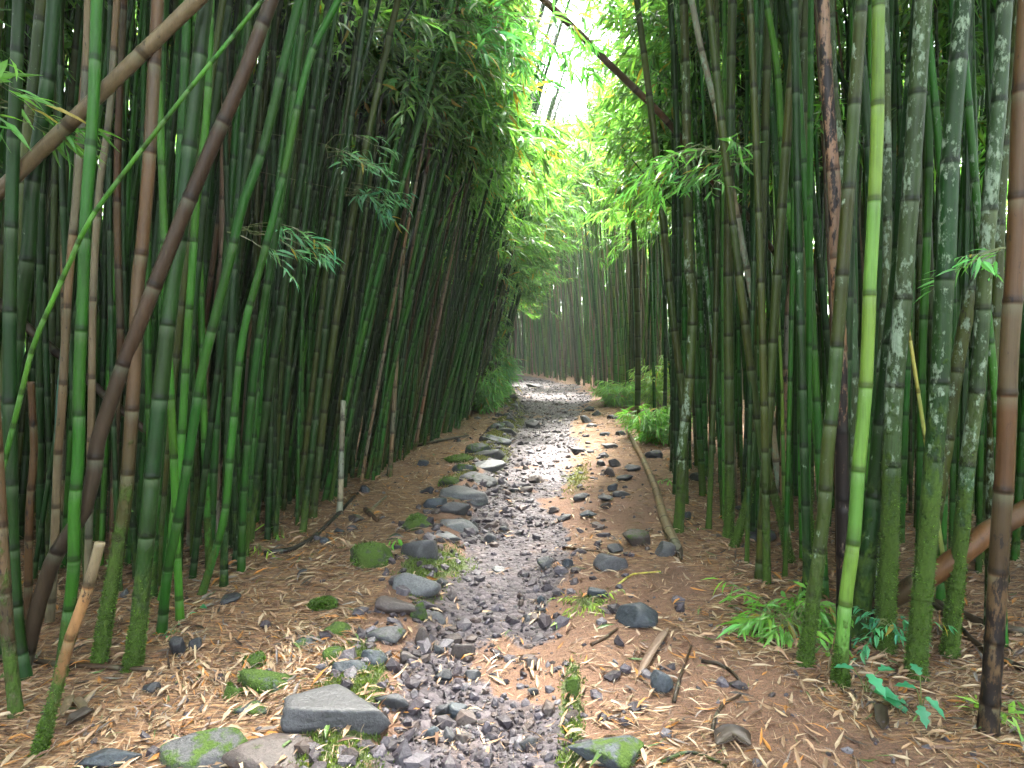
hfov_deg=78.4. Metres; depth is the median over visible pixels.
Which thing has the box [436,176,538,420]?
bamboo culm
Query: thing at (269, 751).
stone
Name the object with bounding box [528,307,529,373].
bamboo culm
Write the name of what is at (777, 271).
bamboo culm
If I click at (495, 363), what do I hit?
bamboo culm
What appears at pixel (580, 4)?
sky
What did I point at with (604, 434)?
stone
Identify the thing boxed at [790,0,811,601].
bamboo culm
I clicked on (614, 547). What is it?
stone
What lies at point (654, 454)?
stone
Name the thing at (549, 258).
bamboo culm
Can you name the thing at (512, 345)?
bamboo culm
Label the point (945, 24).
bamboo culm
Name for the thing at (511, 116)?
bamboo culm
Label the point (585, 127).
bamboo culm
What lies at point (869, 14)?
bamboo culm
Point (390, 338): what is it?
bamboo culm
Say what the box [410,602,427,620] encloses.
stone
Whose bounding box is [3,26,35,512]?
bamboo culm
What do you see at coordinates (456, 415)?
bamboo culm
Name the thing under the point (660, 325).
bamboo culm
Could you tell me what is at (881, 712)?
bark strip
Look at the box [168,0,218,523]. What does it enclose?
bamboo culm
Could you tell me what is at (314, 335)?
bamboo culm
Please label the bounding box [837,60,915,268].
bamboo culm
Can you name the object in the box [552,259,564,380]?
bamboo culm
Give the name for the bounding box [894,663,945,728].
sprout
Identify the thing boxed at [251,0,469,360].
bamboo culm
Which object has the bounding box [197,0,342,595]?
bamboo culm
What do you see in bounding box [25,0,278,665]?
bamboo culm
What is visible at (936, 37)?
bamboo culm
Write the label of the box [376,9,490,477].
bamboo culm
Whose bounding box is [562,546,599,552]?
stick
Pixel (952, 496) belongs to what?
bamboo culm
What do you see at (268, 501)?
bamboo culm
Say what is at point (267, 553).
sprout
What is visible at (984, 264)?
bamboo culm
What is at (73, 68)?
bamboo culm
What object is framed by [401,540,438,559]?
stone
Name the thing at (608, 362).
bamboo culm
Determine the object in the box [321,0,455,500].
bamboo culm
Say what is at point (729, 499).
bamboo culm
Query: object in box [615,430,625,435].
stone
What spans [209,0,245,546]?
bamboo culm
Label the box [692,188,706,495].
bamboo culm
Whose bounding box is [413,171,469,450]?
bamboo culm
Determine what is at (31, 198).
bamboo culm
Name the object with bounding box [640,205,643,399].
bamboo culm
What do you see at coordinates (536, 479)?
stone
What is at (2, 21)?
leaves
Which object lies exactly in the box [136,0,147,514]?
bamboo culm
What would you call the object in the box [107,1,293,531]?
bamboo culm
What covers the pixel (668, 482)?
sprout
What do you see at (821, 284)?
bamboo culm
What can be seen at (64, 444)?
bamboo culm
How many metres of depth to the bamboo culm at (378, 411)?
6.54 m
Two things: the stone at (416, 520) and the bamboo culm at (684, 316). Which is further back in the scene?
the bamboo culm at (684, 316)
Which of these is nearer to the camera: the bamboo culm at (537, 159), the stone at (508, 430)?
the bamboo culm at (537, 159)
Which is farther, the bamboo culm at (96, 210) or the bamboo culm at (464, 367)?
the bamboo culm at (464, 367)
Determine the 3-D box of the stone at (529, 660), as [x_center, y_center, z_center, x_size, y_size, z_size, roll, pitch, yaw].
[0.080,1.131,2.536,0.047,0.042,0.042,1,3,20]
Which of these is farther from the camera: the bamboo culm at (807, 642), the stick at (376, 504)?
the stick at (376, 504)
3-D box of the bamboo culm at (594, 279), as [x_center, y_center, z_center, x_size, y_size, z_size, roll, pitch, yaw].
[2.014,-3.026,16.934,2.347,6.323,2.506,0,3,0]
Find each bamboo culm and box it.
[0,0,45,402]
[0,0,61,661]
[0,0,124,680]
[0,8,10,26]
[0,25,5,234]
[0,198,4,330]
[0,401,24,718]
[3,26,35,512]
[4,0,264,469]
[18,0,75,487]
[19,68,69,539]
[23,381,37,620]
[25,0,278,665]
[27,541,105,758]
[33,0,134,578]
[34,0,58,573]
[35,159,45,569]
[44,0,89,623]
[45,0,64,555]
[49,61,81,548]
[53,0,102,676]
[55,0,82,411]
[56,0,84,578]
[60,24,65,530]
[60,35,268,567]
[66,33,106,456]
[83,0,119,602]
[88,0,163,663]
[94,99,106,541]
[99,0,135,565]
[100,0,129,500]
[104,0,150,542]
[106,0,122,590]
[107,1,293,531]
[108,0,127,558]
[118,0,212,673]
[118,33,137,578]
[119,165,157,459]
[123,27,181,564]
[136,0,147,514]
[144,4,151,446]
[150,0,191,598]
[154,0,172,198]
[155,0,303,635]
[157,0,214,600]
[157,62,184,620]
[158,0,226,586]
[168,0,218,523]
[172,0,202,545]
[173,0,363,570]
[188,26,270,578]
[189,99,202,556]
[192,12,211,568]
[196,316,210,416]
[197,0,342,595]
[206,0,239,317]
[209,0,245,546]
[209,0,282,468]
[209,0,416,386]
[215,45,418,535]
[219,0,252,587]
[221,1,285,457]
[222,53,237,545]
[227,0,343,572]
[232,0,241,500]
[232,0,320,564]
[240,15,432,429]
[246,18,299,556]
[250,0,332,542]
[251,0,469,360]
[260,0,353,506]
[264,204,285,541]
[270,8,277,533]
[272,6,339,538]
[279,0,381,440]
[280,6,314,508]
[281,103,302,510]
[291,5,355,470]
[292,0,377,496]
[293,0,363,516]
[295,7,319,525]
[299,0,520,532]
[300,73,309,512]
[305,0,324,477]
[308,0,488,518]
[313,0,605,490]
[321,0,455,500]
[322,1,516,472]
[327,68,386,472]
[329,0,422,501]
[333,0,448,498]
[336,400,345,513]
[339,53,389,418]
[344,0,526,467]
[344,0,571,486]
[348,0,523,473]
[349,0,518,477]
[351,3,633,466]
[352,0,542,264]
[353,0,530,343]
[355,42,529,468]
[356,3,527,477]
[357,102,571,455]
[359,26,448,483]
[364,1,594,478]
[367,0,535,462]
[371,14,532,479]
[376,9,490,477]
[383,173,469,319]
[386,3,534,475]
[387,11,417,476]
[393,80,580,462]
[397,12,529,460]
[399,0,541,407]
[402,1,605,459]
[403,1,529,455]
[408,63,528,454]
[410,5,574,449]
[412,173,459,439]
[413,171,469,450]
[418,5,623,442]
[419,4,584,436]
[423,122,591,445]
[427,6,560,435]
[427,76,538,432]
[430,157,524,440]
[434,153,539,438]
[435,0,624,438]
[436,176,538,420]
[437,3,580,416]
[442,0,629,432]
[447,0,622,432]
[449,123,592,361]
[454,0,602,427]
[454,8,544,428]
[458,0,562,425]
[461,86,606,420]
[464,0,688,503]
[464,10,586,404]
[466,51,616,419]
[474,30,616,364]
[474,93,580,411]
[475,13,632,378]
[484,99,574,370]
[485,79,597,375]
[486,68,596,381]
[488,0,719,528]
[492,80,557,385]
[494,190,573,361]
[496,69,612,380]
[497,71,614,368]
[497,133,595,382]
[501,96,608,359]
[504,97,602,355]
[507,0,681,494]
[512,311,513,368]
[517,311,520,371]
[520,301,523,373]
[523,309,525,372]
[524,306,528,373]
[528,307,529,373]
[529,305,532,374]
[533,306,538,375]
[536,298,543,371]
[538,273,548,377]
[539,107,560,378]
[545,111,547,376]
[546,254,550,377]
[546,281,555,377]
[550,269,555,375]
[552,12,778,364]
[552,121,602,385]
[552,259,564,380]
[553,4,744,375]
[556,119,608,347]
[556,250,567,377]
[557,109,622,386]
[557,110,670,446]
[559,223,577,383]
[562,233,580,384]
[565,271,570,375]
[566,160,622,386]
[566,233,575,380]
[568,196,584,385]
[569,112,617,386]
[570,201,591,384]
[572,162,627,381]
[573,220,586,382]
[577,5,761,468]
[577,53,634,386]
[577,163,609,383]
[578,224,587,381]
[579,105,611,385]
[579,111,655,413]
[580,109,631,381]
[581,76,624,387]
[582,0,748,457]
[583,0,721,472]
[585,210,589,383]
[586,0,708,379]
[587,121,632,383]
[587,212,597,383]
[588,78,660,378]
[590,0,845,467]
[590,233,594,365]
[591,40,666,414]
[593,277,594,386]
[594,2,748,471]
[599,215,605,385]
[603,104,645,380]
[606,0,771,364]
[607,0,707,477]
[607,128,776,382]
[613,0,795,563]
[614,0,742,495]
[619,0,640,421]
[624,0,814,501]
[626,91,748,367]
[631,106,655,383]
[639,221,671,249]
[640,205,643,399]
[648,0,761,538]
[657,235,657,377]
[658,240,661,384]
[669,138,671,471]
[673,0,696,533]
[674,0,720,429]
[688,0,791,537]
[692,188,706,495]
[696,0,721,517]
[719,11,821,367]
[728,0,772,547]
[741,95,751,502]
[744,0,763,563]
[746,0,771,584]
[751,120,757,527]
[754,0,760,506]
[754,0,802,579]
[759,0,794,532]
[764,0,802,560]
[771,163,784,553]
[776,90,807,541]
[782,136,794,577]
[783,0,833,479]
[789,0,829,598]
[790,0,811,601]
[794,0,867,667]
[799,0,861,554]
[812,401,816,496]
[816,0,850,651]
[822,210,827,429]
[829,0,885,688]
[830,0,858,477]
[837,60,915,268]
[846,0,856,484]
[849,0,858,313]
[851,0,870,519]
[851,0,913,642]
[864,0,871,502]
[873,0,892,596]
[873,0,932,654]
[891,108,943,391]
[894,0,985,503]
[896,9,1016,494]
[899,255,915,542]
[902,0,972,681]
[903,8,974,508]
[908,0,982,512]
[908,331,947,593]
[913,0,1013,659]
[913,168,922,527]
[915,20,933,554]
[926,8,985,409]
[927,364,927,408]
[928,22,951,601]
[933,167,935,193]
[934,0,949,474]
[936,0,1014,557]
[944,43,986,564]
[948,0,956,548]
[959,110,964,458]
[964,50,1008,647]
[972,1,986,467]
[975,0,1023,736]
[975,1,995,573]
[983,0,1016,626]
[1010,374,1023,561]
[1019,303,1023,541]
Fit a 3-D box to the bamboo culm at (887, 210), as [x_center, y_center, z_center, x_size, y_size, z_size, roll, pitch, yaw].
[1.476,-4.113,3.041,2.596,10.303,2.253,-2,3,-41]
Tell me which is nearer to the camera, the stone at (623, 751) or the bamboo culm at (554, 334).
the stone at (623, 751)
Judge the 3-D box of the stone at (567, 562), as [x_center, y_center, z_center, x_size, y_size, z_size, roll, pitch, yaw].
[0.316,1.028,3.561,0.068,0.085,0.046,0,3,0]
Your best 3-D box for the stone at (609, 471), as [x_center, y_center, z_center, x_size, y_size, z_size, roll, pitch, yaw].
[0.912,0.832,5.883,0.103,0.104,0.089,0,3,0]
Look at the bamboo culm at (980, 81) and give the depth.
4.34 m
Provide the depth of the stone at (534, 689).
2.33 m
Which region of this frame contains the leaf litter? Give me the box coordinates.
[0,389,1023,767]
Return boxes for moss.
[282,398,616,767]
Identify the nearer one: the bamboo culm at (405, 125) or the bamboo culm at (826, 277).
the bamboo culm at (405, 125)
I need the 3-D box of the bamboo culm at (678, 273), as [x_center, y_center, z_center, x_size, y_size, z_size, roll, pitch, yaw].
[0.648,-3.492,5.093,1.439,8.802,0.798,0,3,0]
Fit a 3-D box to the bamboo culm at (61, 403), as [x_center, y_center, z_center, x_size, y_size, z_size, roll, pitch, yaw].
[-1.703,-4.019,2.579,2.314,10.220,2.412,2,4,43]
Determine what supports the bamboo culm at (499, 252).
on the ground
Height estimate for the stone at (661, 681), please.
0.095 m
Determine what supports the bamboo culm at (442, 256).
on the ground
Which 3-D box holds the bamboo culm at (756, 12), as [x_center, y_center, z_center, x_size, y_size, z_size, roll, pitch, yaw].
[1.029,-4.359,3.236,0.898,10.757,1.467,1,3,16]
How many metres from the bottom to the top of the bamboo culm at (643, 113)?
11.038 m
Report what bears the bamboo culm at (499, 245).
on the ground
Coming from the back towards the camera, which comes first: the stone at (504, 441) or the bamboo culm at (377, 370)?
the stone at (504, 441)
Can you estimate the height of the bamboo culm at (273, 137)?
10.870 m
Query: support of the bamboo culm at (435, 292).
on the ground
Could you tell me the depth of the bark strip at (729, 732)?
1.95 m
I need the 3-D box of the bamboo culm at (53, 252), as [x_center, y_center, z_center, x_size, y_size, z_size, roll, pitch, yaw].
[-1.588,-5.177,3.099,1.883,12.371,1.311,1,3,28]
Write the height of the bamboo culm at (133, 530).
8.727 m
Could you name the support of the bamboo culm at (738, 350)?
on the ground
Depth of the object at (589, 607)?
2.94 m
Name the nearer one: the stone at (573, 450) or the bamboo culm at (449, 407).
the stone at (573, 450)
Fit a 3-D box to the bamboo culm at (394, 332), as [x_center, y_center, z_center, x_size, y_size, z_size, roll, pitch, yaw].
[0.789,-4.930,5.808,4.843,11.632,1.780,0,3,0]
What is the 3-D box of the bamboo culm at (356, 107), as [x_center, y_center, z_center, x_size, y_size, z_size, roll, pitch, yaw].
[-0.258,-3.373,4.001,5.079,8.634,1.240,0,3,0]
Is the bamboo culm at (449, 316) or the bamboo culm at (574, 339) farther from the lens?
the bamboo culm at (574, 339)
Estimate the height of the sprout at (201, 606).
0.147 m
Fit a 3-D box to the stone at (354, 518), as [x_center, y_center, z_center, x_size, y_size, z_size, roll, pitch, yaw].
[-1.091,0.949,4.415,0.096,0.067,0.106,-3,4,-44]
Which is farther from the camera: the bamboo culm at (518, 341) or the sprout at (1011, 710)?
the bamboo culm at (518, 341)
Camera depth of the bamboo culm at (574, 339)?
18.57 m
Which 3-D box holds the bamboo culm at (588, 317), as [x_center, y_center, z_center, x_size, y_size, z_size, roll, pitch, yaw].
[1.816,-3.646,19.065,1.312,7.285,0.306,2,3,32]
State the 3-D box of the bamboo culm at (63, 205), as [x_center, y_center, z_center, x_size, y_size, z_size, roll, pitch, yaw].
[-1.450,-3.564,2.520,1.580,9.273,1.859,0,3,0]
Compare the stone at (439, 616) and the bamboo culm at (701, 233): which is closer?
the stone at (439, 616)
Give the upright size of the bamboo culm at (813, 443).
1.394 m
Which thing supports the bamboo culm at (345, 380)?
on the ground
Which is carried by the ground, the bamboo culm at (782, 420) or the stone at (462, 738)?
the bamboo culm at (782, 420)
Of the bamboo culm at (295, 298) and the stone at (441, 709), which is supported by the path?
the stone at (441, 709)
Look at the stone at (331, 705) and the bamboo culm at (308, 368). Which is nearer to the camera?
the stone at (331, 705)
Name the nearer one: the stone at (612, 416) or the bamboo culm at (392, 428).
the bamboo culm at (392, 428)
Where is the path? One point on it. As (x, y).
(485, 595)
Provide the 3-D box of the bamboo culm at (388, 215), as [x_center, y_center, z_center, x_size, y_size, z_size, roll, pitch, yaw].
[-1.497,-4.088,3.506,2.672,10.245,2.287,2,3,41]
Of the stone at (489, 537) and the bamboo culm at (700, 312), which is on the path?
the stone at (489, 537)
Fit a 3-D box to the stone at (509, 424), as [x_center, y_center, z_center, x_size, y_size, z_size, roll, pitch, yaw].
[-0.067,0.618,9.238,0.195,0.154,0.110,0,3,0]
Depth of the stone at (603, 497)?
4.98 m
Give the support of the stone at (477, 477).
on the path
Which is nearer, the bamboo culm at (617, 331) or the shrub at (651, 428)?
the shrub at (651, 428)
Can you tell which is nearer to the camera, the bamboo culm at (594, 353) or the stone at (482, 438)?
the stone at (482, 438)
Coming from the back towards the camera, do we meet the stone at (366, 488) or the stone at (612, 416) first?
the stone at (612, 416)
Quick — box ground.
[0,365,1023,767]
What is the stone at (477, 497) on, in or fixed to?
on the path
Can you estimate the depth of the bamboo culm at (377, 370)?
5.75 m
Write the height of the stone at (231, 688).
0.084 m
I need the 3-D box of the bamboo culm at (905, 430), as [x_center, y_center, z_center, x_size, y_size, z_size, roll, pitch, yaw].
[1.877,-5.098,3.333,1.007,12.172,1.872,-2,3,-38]
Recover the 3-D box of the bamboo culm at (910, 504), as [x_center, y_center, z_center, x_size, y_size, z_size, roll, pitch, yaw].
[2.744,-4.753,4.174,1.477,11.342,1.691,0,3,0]
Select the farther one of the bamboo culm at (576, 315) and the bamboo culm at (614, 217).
the bamboo culm at (576, 315)
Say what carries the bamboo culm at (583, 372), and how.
on the ground
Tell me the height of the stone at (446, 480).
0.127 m
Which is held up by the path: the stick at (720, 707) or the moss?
the moss
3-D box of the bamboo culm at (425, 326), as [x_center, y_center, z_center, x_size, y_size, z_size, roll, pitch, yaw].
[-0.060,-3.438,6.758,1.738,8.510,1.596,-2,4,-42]
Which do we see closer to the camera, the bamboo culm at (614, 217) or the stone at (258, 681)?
the stone at (258, 681)
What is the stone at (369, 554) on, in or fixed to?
on the ground
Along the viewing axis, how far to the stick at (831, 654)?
2.32 m
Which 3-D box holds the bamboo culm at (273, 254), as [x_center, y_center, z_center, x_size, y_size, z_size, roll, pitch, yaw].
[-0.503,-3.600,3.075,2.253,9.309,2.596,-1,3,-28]
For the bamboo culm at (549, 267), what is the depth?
12.36 m
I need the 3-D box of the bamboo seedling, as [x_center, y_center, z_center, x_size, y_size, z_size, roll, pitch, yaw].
[1.185,1.055,2.709,0.788,0.308,0.693,0,3,0]
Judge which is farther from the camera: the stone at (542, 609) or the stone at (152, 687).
the stone at (542, 609)
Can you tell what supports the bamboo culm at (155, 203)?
on the ground
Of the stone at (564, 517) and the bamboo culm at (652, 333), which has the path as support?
the stone at (564, 517)
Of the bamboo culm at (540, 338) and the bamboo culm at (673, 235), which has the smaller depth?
the bamboo culm at (673, 235)
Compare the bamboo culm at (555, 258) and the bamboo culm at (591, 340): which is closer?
the bamboo culm at (555, 258)
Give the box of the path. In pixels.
[371,374,592,767]
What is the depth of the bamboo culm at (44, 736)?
1.89 m
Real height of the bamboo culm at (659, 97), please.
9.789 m
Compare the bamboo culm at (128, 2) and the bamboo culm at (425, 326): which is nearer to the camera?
the bamboo culm at (128, 2)
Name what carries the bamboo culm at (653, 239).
on the ground
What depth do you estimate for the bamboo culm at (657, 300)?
14.49 m
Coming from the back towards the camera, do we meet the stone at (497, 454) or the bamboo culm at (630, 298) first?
the bamboo culm at (630, 298)
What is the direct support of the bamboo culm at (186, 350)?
on the ground
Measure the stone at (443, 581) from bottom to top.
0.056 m
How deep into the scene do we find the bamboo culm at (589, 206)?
11.72 m
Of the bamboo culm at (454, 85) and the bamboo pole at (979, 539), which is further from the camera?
the bamboo culm at (454, 85)
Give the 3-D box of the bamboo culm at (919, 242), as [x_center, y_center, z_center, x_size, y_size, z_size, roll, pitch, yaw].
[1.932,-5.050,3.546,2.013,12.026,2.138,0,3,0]
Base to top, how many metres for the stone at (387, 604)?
0.105 m
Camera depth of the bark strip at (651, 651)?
2.50 m
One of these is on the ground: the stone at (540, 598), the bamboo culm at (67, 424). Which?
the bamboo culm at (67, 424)
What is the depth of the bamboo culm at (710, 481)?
4.11 m
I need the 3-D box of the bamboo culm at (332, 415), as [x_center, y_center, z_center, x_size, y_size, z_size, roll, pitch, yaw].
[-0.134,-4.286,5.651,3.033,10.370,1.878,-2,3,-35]
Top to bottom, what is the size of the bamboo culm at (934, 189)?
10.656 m
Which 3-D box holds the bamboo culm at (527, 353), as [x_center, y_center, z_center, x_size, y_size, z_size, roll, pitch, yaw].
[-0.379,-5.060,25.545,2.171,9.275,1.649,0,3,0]
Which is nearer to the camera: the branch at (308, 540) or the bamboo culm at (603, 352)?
the branch at (308, 540)
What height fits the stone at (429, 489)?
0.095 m
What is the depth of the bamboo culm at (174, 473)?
2.74 m
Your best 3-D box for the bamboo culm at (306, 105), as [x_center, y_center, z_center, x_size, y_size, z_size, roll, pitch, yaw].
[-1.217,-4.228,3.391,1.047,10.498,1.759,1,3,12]
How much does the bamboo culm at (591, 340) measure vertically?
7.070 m
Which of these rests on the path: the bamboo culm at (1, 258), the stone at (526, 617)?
the stone at (526, 617)
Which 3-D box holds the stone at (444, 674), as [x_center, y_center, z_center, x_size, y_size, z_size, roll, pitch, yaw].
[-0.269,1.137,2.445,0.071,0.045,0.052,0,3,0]
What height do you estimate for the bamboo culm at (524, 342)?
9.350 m
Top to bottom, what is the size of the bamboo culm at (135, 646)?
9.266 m
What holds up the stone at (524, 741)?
on the path
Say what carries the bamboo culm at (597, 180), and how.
on the ground
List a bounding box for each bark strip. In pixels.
[60,694,73,716]
[65,706,94,725]
[73,697,87,708]
[638,628,668,675]
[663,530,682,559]
[714,724,750,745]
[874,703,888,729]
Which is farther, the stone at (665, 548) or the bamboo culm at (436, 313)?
the bamboo culm at (436, 313)
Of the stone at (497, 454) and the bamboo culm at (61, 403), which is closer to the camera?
the bamboo culm at (61, 403)
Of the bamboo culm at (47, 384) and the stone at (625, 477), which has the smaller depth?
the bamboo culm at (47, 384)
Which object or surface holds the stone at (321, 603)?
on the ground
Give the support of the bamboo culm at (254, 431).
on the ground
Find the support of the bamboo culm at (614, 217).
on the ground
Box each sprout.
[150,604,206,638]
[249,544,274,558]
[255,523,284,540]
[383,538,402,549]
[657,474,671,484]
[833,663,907,713]
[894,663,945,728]
[953,695,1023,741]
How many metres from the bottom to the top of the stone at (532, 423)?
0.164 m
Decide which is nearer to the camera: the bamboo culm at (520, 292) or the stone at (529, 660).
the stone at (529, 660)
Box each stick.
[363,507,378,521]
[370,495,386,510]
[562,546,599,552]
[590,627,618,645]
[616,571,660,584]
[659,750,726,766]
[672,645,691,702]
[701,659,741,681]
[710,694,741,733]
[826,629,835,675]
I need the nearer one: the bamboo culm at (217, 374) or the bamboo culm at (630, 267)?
the bamboo culm at (217, 374)
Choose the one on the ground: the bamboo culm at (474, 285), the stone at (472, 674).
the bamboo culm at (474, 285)
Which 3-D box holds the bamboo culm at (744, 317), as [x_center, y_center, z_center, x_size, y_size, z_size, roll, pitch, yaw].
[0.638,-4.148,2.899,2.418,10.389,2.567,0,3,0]
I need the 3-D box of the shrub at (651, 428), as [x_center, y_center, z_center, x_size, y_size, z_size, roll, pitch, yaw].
[1.837,0.567,7.816,1.161,0.632,1.208,0,3,0]
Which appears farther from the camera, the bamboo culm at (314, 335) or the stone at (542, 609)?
the bamboo culm at (314, 335)
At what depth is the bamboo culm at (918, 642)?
2.27 m
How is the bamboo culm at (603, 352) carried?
on the ground
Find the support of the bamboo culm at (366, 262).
on the ground
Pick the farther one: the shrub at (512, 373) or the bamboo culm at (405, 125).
the shrub at (512, 373)
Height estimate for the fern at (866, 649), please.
0.211 m
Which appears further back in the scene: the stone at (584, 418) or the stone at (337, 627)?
the stone at (584, 418)
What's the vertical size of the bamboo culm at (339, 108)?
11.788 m
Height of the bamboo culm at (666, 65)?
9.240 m
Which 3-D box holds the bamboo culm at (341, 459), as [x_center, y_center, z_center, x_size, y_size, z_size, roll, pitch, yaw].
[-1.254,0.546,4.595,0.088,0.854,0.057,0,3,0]
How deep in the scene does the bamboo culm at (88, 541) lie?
2.93 m
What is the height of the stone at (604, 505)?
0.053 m
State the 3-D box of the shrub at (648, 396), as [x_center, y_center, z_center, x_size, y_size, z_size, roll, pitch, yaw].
[2.612,0.029,11.074,1.333,1.118,1.145,-2,3,-37]
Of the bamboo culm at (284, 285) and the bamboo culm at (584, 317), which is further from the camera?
the bamboo culm at (584, 317)
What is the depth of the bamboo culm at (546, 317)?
22.71 m
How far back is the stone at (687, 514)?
4.36 m
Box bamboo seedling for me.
[702,577,873,656]
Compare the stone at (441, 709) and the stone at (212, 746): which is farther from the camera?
the stone at (441, 709)
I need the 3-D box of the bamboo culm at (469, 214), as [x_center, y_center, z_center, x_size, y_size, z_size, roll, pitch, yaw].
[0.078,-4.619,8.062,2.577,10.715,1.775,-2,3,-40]
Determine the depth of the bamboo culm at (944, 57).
5.52 m
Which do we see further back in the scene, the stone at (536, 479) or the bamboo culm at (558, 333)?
the bamboo culm at (558, 333)
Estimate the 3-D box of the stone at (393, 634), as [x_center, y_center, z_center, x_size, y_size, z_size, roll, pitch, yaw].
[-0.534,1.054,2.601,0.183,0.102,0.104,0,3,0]
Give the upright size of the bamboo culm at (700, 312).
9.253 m
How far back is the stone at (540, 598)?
3.14 m
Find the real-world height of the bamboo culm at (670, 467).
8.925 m
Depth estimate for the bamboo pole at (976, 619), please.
2.69 m
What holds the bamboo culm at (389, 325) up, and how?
on the ground
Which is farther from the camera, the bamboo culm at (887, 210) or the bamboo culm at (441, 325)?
the bamboo culm at (441, 325)
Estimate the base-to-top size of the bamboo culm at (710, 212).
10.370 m
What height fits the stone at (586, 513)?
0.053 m
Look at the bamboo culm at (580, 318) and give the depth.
19.00 m
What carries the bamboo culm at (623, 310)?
on the ground
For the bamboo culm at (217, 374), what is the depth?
3.19 m
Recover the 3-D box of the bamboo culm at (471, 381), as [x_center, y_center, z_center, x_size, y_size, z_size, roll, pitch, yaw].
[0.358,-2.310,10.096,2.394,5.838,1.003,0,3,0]
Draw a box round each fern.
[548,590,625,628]
[850,606,956,664]
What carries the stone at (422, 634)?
on the path
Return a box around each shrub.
[456,367,513,414]
[493,355,523,395]
[587,380,646,407]
[614,404,692,445]
[627,355,669,411]
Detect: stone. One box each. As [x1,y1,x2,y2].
[75,748,143,767]
[119,588,128,597]
[142,682,160,692]
[159,727,247,767]
[169,636,185,654]
[188,637,201,650]
[219,593,240,604]
[221,733,314,767]
[222,680,244,698]
[232,700,268,714]
[236,667,294,695]
[242,650,266,668]
[280,684,389,735]
[296,635,324,646]
[297,568,306,574]
[307,595,338,610]
[320,537,330,544]
[321,646,344,660]
[323,621,351,636]
[331,659,369,672]
[334,528,344,533]
[347,525,357,531]
[348,514,364,522]
[349,541,393,568]
[360,485,369,492]
[360,649,386,665]
[364,626,405,643]
[374,693,408,709]
[375,596,415,614]
[386,533,402,539]
[392,572,440,597]
[400,651,417,663]
[401,512,430,531]
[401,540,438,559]
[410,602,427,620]
[414,627,433,650]
[417,460,428,465]
[419,486,433,493]
[423,498,446,508]
[424,726,439,739]
[427,611,445,624]
[433,669,451,680]
[434,644,444,654]
[434,703,449,715]
[435,531,460,540]
[436,578,448,586]
[438,475,458,486]
[438,485,488,506]
[439,502,470,515]
[440,519,478,533]
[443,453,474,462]
[443,726,454,742]
[448,702,467,718]
[450,644,474,658]
[452,464,476,471]
[453,734,468,743]
[457,471,496,486]
[464,669,480,679]
[465,443,490,453]
[475,449,504,459]
[475,459,505,471]
[478,436,488,441]
[484,533,496,544]
[486,422,504,429]
[486,434,511,444]
[492,566,505,572]
[496,428,516,435]
[499,526,509,532]
[502,421,513,428]
[509,488,519,492]
[519,486,532,492]
[519,737,537,749]
[523,614,529,621]
[526,384,542,386]
[526,419,540,427]
[527,657,537,669]
[527,687,538,694]
[528,475,544,482]
[536,607,545,613]
[537,556,553,569]
[537,595,545,603]
[549,506,559,512]
[557,514,570,520]
[562,558,572,567]
[566,677,578,696]
[567,735,643,767]
[571,448,585,453]
[573,493,587,500]
[580,415,591,422]
[580,510,596,517]
[581,406,593,411]
[586,423,597,426]
[587,587,608,597]
[591,410,600,415]
[593,553,627,571]
[596,460,604,465]
[598,494,612,500]
[599,432,610,435]
[599,452,608,457]
[600,503,610,508]
[601,443,617,448]
[604,467,614,476]
[607,414,617,418]
[607,483,617,490]
[607,543,622,552]
[608,458,620,466]
[613,491,629,496]
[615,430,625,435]
[615,602,657,627]
[616,475,632,480]
[622,529,649,545]
[624,464,640,471]
[645,450,662,457]
[650,669,673,693]
[655,541,675,556]
[685,511,690,519]
[689,472,706,480]
[750,528,775,542]
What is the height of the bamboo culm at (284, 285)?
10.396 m
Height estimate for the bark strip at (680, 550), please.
0.045 m
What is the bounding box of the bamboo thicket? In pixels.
[0,0,1019,609]
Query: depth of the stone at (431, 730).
2.07 m
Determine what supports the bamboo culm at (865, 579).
on the ground
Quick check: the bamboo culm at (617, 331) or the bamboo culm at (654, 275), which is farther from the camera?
the bamboo culm at (617, 331)
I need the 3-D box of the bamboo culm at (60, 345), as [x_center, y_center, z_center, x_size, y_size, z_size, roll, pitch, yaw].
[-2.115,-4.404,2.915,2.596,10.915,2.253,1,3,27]
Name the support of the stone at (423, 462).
on the ground
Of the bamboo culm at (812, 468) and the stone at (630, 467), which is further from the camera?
the stone at (630, 467)
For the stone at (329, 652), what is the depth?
2.46 m
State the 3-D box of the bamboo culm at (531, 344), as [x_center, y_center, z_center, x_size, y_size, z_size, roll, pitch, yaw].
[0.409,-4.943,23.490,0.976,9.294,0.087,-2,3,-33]
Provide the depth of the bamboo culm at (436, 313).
6.56 m
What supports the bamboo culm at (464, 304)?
on the ground
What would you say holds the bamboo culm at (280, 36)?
on the ground
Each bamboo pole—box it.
[0,0,208,202]
[0,298,145,434]
[0,654,155,671]
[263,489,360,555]
[397,435,468,450]
[539,0,829,325]
[626,427,680,549]
[871,499,1023,625]
[932,600,1023,671]
[933,598,1023,634]
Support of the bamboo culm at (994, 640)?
on the ground
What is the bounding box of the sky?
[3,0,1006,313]
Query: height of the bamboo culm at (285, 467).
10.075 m
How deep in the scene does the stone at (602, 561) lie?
3.43 m
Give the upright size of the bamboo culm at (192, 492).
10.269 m
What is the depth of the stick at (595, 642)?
2.63 m
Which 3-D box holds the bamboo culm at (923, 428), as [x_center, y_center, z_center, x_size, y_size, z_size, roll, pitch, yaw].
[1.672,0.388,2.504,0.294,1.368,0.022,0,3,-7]
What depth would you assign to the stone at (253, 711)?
2.11 m
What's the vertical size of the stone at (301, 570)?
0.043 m
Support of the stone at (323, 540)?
on the ground
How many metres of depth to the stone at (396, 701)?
2.16 m

